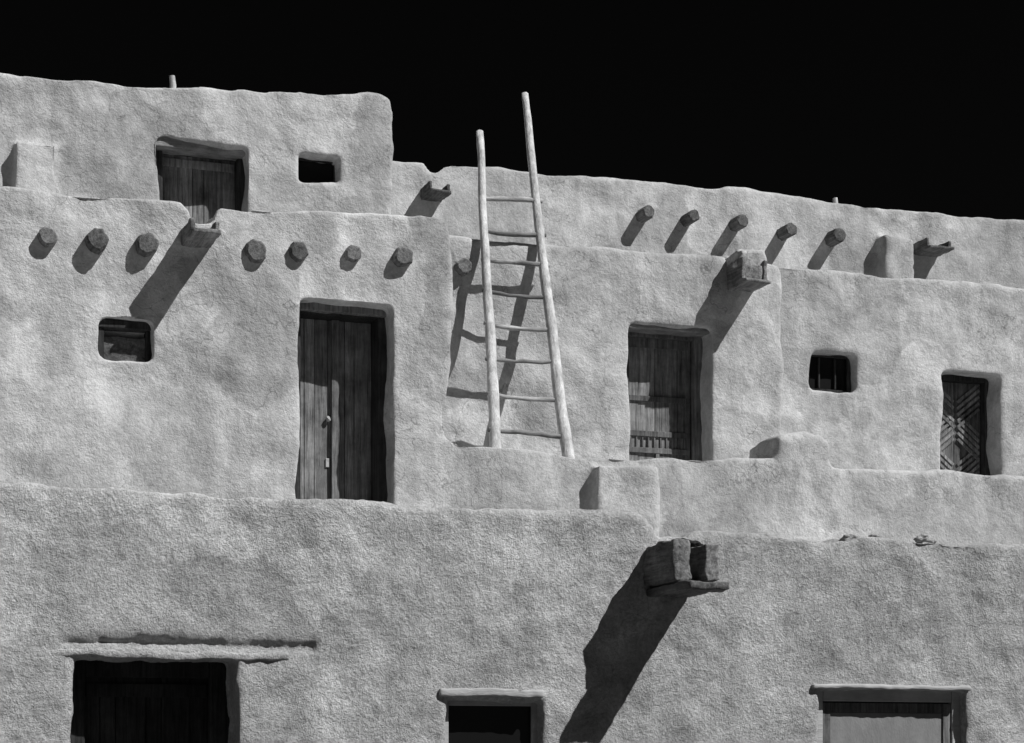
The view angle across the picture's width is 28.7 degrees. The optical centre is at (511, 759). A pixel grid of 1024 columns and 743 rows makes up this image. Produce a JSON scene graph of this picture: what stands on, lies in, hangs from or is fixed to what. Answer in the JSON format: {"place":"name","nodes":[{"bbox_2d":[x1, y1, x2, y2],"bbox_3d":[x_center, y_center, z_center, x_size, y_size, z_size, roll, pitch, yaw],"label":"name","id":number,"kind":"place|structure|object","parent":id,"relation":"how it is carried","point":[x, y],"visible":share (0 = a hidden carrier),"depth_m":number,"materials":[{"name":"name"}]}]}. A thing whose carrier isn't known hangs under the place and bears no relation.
{"place":"outdoors","nodes":[
{"label":"outdoors","id":0,"kind":"place"},
{"bbox_2d":[0,0,1023,219],"label":"sky","id":1,"kind":"structure","parent":0,"point":[906,105],"materials":[{"name":"black"}]},
{"label":"ground","id":2,"kind":"structure","parent":0,"visible":0},
{"bbox_2d":[0,482,1023,742],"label":"front wall","id":3,"kind":"structure","parent":2,"relation":"on","point":[378,622],"depth_m":13.73,"materials":[{"name":"paint"}]},
{"bbox_2d":[70,660,229,742],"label":"ground floor door","id":4,"kind":"structure","parent":3,"relation":"on","point":[168,720],"depth_m":13.36,"materials":[{"name":"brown wood"}]},
{"bbox_2d":[85,683,206,697],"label":"ground floor door rails","id":5,"kind":"object","parent":4,"relation":"attached to","point":[142,690],"visible":1,"depth_m":13.34,"materials":[{"name":"black wood"}]},
{"bbox_2d":[54,650,287,662],"bbox_3d":[-2.262,-0.684,13.161,1.552,0.081,0.346,0,0,-20],"label":"ground floor door lintel","id":6,"kind":"structure","parent":3,"relation":"attached to","point":[197,656],"depth_m":13.05,"materials":[{"name":"grey wood"}]},
{"bbox_2d":[444,700,536,742],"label":"frame","id":7,"kind":"object","parent":3,"relation":"attached to","point":[533,715],"visible":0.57,"depth_m":13.87,"materials":[{"name":"black wood"}]},
{"bbox_2d":[448,706,530,742],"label":"glass","id":8,"kind":"object","parent":7,"relation":"attached to","point":[489,724],"depth_m":13.92,"materials":[{"name":"black glass"}]},
{"bbox_2d":[438,688,543,697],"bbox_3d":[-0.193,-0.462,13.901,0.772,0.071,0.354,0,0,-20],"label":"ground floor window lintel","id":9,"kind":"structure","parent":3,"relation":"on","point":[468,692],"depth_m":13.74,"materials":[{"name":"grey wood"}]},
{"bbox_2d":[644,538,719,586],"bbox_3d":[1.109,-1.366,14.142,0.340,0.313,1.011,0,0,-20],"label":"water spout","id":10,"kind":"object","parent":3,"relation":"attached to","point":[673,561],"visible":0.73,"depth_m":13.77,"materials":[{"name":"grey wood"}]},
{"bbox_2d":[669,538,702,546],"bbox_3d":[1.202,-1.509,14.113,0.242,0.110,0.392,0,0,-20],"label":"spout stone","id":11,"kind":"object","parent":10,"relation":"on","point":[694,543],"visible":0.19,"depth_m":13.95,"materials":[{"name":"grey stone"}]},
{"bbox_2d":[645,580,730,597],"bbox_3d":[1.149,-1.186,14.079,0.337,0.080,1.142,0,0,-20],"label":"water spout board","id":12,"kind":"object","parent":3,"relation":"on","point":[690,588],"visible":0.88,"depth_m":13.71,"materials":[{"name":"grey wood"}]},
{"bbox_2d":[840,534,861,540],"bbox_3d":[2.548,-1.648,14.977,0.187,0.099,0.179,0,0,-20],"label":"parapet stone","id":13,"kind":"object","parent":3,"relation":"on","point":[845,537],"visible":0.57,"depth_m":14.91,"materials":[{"name":"stone"}]},
{"bbox_2d":[868,534,883,537],"bbox_3d":[2.726,-1.654,15.037,0.157,0.092,0.139,0,0,36],"label":"parapet stone","id":14,"kind":"object","parent":3,"relation":"on","point":[875,535],"visible":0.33,"depth_m":14.98,"materials":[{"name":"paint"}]},
{"bbox_2d":[817,690,960,742],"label":"screen door","id":15,"kind":"structure","parent":3,"relation":"on","point":[860,727],"depth_m":14.97,"materials":[{"name":"grey wood"}]},
{"bbox_2d":[823,702,949,742],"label":"screen stiles","id":16,"kind":"object","parent":15,"relation":"attached to","point":[943,709],"visible":1,"depth_m":14.96,"materials":[{"name":"grey wood"}]},
{"bbox_2d":[812,683,971,690],"bbox_3d":[2.780,-0.538,14.988,1.350,0.057,0.346,0,0,-20],"label":"screen door lintel","id":17,"kind":"structure","parent":3,"relation":"attached to","point":[888,687],"depth_m":14.83,"materials":[{"name":"grey wood"}]},
{"bbox_2d":[913,534,936,542],"bbox_3d":[3.132,-1.670,15.192,0.170,0.097,0.179,0,0,-20],"label":"parapet stone","id":18,"kind":"object","parent":3,"relation":"on","point":[922,538],"visible":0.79,"depth_m":15.13,"materials":[{"name":"stone"}]},
{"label":"side walls","id":19,"kind":"object","parent":2,"relation":"on","visible":0},
{"bbox_2d":[726,257,770,292],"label":"water spout","id":20,"kind":"structure","parent":19,"relation":"attached to","point":[737,281],"depth_m":20.81,"materials":[{"name":"grey wood"}]},
{"bbox_2d":[725,249,768,272],"bbox_3d":[2.426,-5.194,21.054,0.399,0.294,0.529,0,0,-20],"label":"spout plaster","id":21,"kind":"object","parent":20,"relation":"on","point":[758,257],"visible":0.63,"depth_m":20.84,"materials":[{"name":"grey paint"}]},
{"bbox_2d":[745,264,761,278],"bbox_3d":[2.419,-5.058,21.024,0.248,0.210,0.566,0,0,-20],"label":"water spout","id":22,"kind":"object","parent":20,"relation":"in","point":[752,271],"visible":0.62,"depth_m":20.77,"materials":[{"name":"grey wood"}]},
{"bbox_2d":[778,267,1023,475],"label":"wall","id":23,"kind":"structure","parent":19,"relation":"attached to","point":[903,345],"depth_m":22.90,"materials":[{"name":"paint"}]},
{"bbox_2d":[811,355,850,392],"bbox_3d":[3.585,-4.397,22.762,0.622,0.467,0.047,0,0,-20],"label":"frame","id":24,"kind":"object","parent":23,"relation":"on","point":[848,379],"visible":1,"depth_m":22.79,"materials":[{"name":"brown wood"}]},
{"bbox_2d":[808,357,845,390],"bbox_3d":[3.574,-4.397,22.792,0.622,0.467,0.010,0,0,-20],"label":"glass","id":25,"kind":"object","parent":24,"relation":"attached to","point":[826,373],"visible":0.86,"depth_m":22.80,"materials":[{"name":"black glass"}]},
{"bbox_2d":[940,374,990,475],"bbox_3d":[5.229,-3.522,23.527,0.896,2.044,0.160,0,0,-20],"label":"diagonal door","id":26,"kind":"structure","parent":23,"relation":"on","point":[955,389],"depth_m":23.58,"materials":[{"name":"black wood"}]},
{"bbox_2d":[940,384,979,473],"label":"diagonal slats","id":27,"kind":"object","parent":26,"relation":"attached to","point":[966,435],"visible":0.46,"depth_m":23.58,"materials":[{"name":"grey wood"}]},
{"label":"roof decks","id":28,"kind":"object","parent":19,"relation":"attached to","visible":0},
{"bbox_2d":[0,73,393,214],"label":"third storey wall","id":29,"kind":"structure","parent":28,"relation":"on","point":[88,139],"depth_m":21.12,"materials":[{"name":"paint"}]},
{"bbox_2d":[169,75,175,87],"bbox_3d":[-3.624,-7.051,21.349,0.080,0.504,0.073,0,0,-20],"label":"roof vent pipe","id":30,"kind":"object","parent":29,"relation":"attached to","point":[172,81],"visible":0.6,"depth_m":21.32,"materials":[{"name":"white metal"}]},
{"bbox_2d":[156,150,244,223],"bbox_3d":[-3.364,-5.495,21.475,1.028,2.189,0.180,0,0,-20],"label":"door","id":31,"kind":"structure","parent":29,"relation":"attached to","point":[203,196],"depth_m":21.53,"materials":[{"name":"grey wood"}]},
{"bbox_2d":[162,157,233,172],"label":"door rails","id":32,"kind":"object","parent":31,"relation":"attached to","point":[198,165],"depth_m":21.50,"materials":[{"name":"grey wood"}]},
{"bbox_2d":[156,137,245,160],"bbox_3d":[-3.324,-6.528,21.360,1.035,0.117,0.292,0,0,-20],"label":"door lintel","id":33,"kind":"structure","parent":29,"relation":"attached to","point":[168,145],"depth_m":21.27,"materials":[{"name":"grey wood"}]},
{"bbox_2d":[299,161,332,182],"bbox_3d":[-2.143,-6.381,21.786,0.526,0.384,0.010,0,0,-20],"label":"glass","id":34,"kind":"object","parent":29,"relation":"attached to","point":[312,172],"visible":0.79,"depth_m":21.78,"materials":[{"name":"black glass"}]},
{"bbox_2d":[298,158,334,182],"bbox_3d":[-2.132,-6.381,21.756,0.526,0.384,0.047,0,0,-20],"label":"frame","id":35,"kind":"object","parent":29,"relation":"attached to","point":[301,159],"visible":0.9,"depth_m":21.75,"materials":[{"name":"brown wood"}]},
{"bbox_2d":[0,186,1023,545],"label":"second storey wall","id":36,"kind":"structure","parent":28,"relation":"on","point":[204,400],"depth_m":17.32,"materials":[{"name":"paint"}]},
{"bbox_2d":[98,319,151,361],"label":"frame","id":37,"kind":"structure","parent":36,"relation":"attached to","point":[123,326],"depth_m":16.99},
{"bbox_2d":[104,335,144,361],"bbox_3d":[-3.329,-3.494,17.119,0.473,0.247,0.162,0,0,-20],"label":"niche board","id":38,"kind":"object","parent":37,"relation":"in","point":[117,348],"visible":0.69,"depth_m":17.05,"materials":[{"name":"grey wood"}]},
{"bbox_2d":[181,216,220,247],"bbox_3d":[-2.725,-4.460,17.166,0.267,0.163,1.087,0,0,-20],"label":"water spout","id":39,"kind":"object","parent":36,"relation":"attached to","point":[193,235],"visible":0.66,"depth_m":16.79,"materials":[{"name":"grey wood"}]},
{"bbox_2d":[37,226,412,266],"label":"roof beams","id":40,"kind":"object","parent":36,"relation":"attached to","point":[97,240],"visible":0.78,"depth_m":17.19,"materials":[{"name":"grey wood"}]},
{"bbox_2d":[295,312,387,501],"bbox_3d":[-1.577,-3.066,17.900,0.952,2.011,0.280,0,0,-20],"label":"plank door","id":41,"kind":"structure","parent":36,"relation":"attached to","point":[362,383],"depth_m":17.97,"materials":[{"name":"grey wood"}]},
{"bbox_2d":[331,320,338,498],"bbox_3d":[-1.589,-3.006,17.975,0.070,1.891,0.029,0,0,-20],"label":"stile","id":42,"kind":"object","parent":41,"relation":"attached to","point":[334,409],"visible":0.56,"depth_m":17.96,"materials":[{"name":"grey wood"}]},
{"bbox_2d":[300,302,386,317],"bbox_3d":[-1.550,-4.012,17.826,0.964,0.112,0.250,0,0,-20],"label":"plank door lintel","id":43,"kind":"structure","parent":36,"relation":"attached to","point":[328,309],"depth_m":17.72,"materials":[{"name":"grey wood"}]},
{"bbox_2d":[476,92,574,458],"bbox_3d":[-0.009,-4.707,19.930,0.926,4.455,1.585,0,0,-20],"label":"wooden ladder","id":44,"kind":"object","parent":28,"relation":"on","point":[563,435],"visible":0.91,"depth_m":19.87,"materials":[{"name":"white wood"}]},
{"bbox_2d":[442,235,783,460],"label":"ladder wall","id":45,"kind":"structure","parent":28,"relation":"on","point":[605,298],"depth_m":20.55,"materials":[{"name":"paint"}]},
{"bbox_2d":[454,258,471,275],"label":"roof beam","id":46,"kind":"structure","parent":45,"relation":"attached to","point":[462,266],"depth_m":19.97,"materials":[{"name":"grey wood"}]},
{"bbox_2d":[626,332,702,460],"bbox_3d":[1.546,-3.534,21.149,1.024,2.069,0.150,0,0,-20],"label":"carved door","id":47,"kind":"structure","parent":45,"relation":"attached to","point":[663,374],"depth_m":21.19,"materials":[{"name":"grey wood"}]},
{"bbox_2d":[630,436,684,449],"bbox_3d":[1.540,-3.358,21.166,0.640,0.109,0.011,0,0,-20],"label":"carving","id":48,"kind":"object","parent":47,"relation":"attached to","point":[660,442],"visible":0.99,"depth_m":21.16,"materials":[{"name":"grey wood"}]},
{"bbox_2d":[627,337,689,460],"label":"door panels","id":49,"kind":"structure","parent":47,"relation":"in","point":[632,342],"depth_m":21.19,"materials":[{"name":"grey wood"}]},
{"bbox_2d":[628,323,709,337],"bbox_3d":[1.590,-4.516,20.983,1.000,0.078,0.256,0,0,-20],"label":"carved door lintel","id":50,"kind":"structure","parent":45,"relation":"attached to","point":[659,330],"depth_m":20.95,"materials":[{"name":"grey wood"}]},
{"bbox_2d":[391,161,1023,288],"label":"wall","id":51,"kind":"structure","parent":28,"relation":"on","point":[582,211],"depth_m":26.53,"materials":[{"name":"paint"}]},
{"bbox_2d":[420,181,451,201],"bbox_3d":[-1.048,-7.110,25.268,0.300,0.171,1.015,0,0,-20],"label":"water spout rear","id":52,"kind":"object","parent":51,"relation":"attached to","point":[428,192],"visible":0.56,"depth_m":24.91,"materials":[{"name":"grey wood"}]},
{"bbox_2d":[635,205,845,246],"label":"roof beams","id":53,"kind":"structure","parent":51,"relation":"on","point":[834,237],"depth_m":26.46,"materials":[{"name":"grey wood"}]},
{"bbox_2d":[913,238,953,256],"bbox_3d":[5.680,-7.035,27.705,0.427,0.170,1.034,0,0,-20],"label":"water spout rear","id":54,"kind":"object","parent":51,"relation":"attached to","point":[922,247],"visible":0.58,"depth_m":27.37,"materials":[{"name":"grey wood"}]}
]}

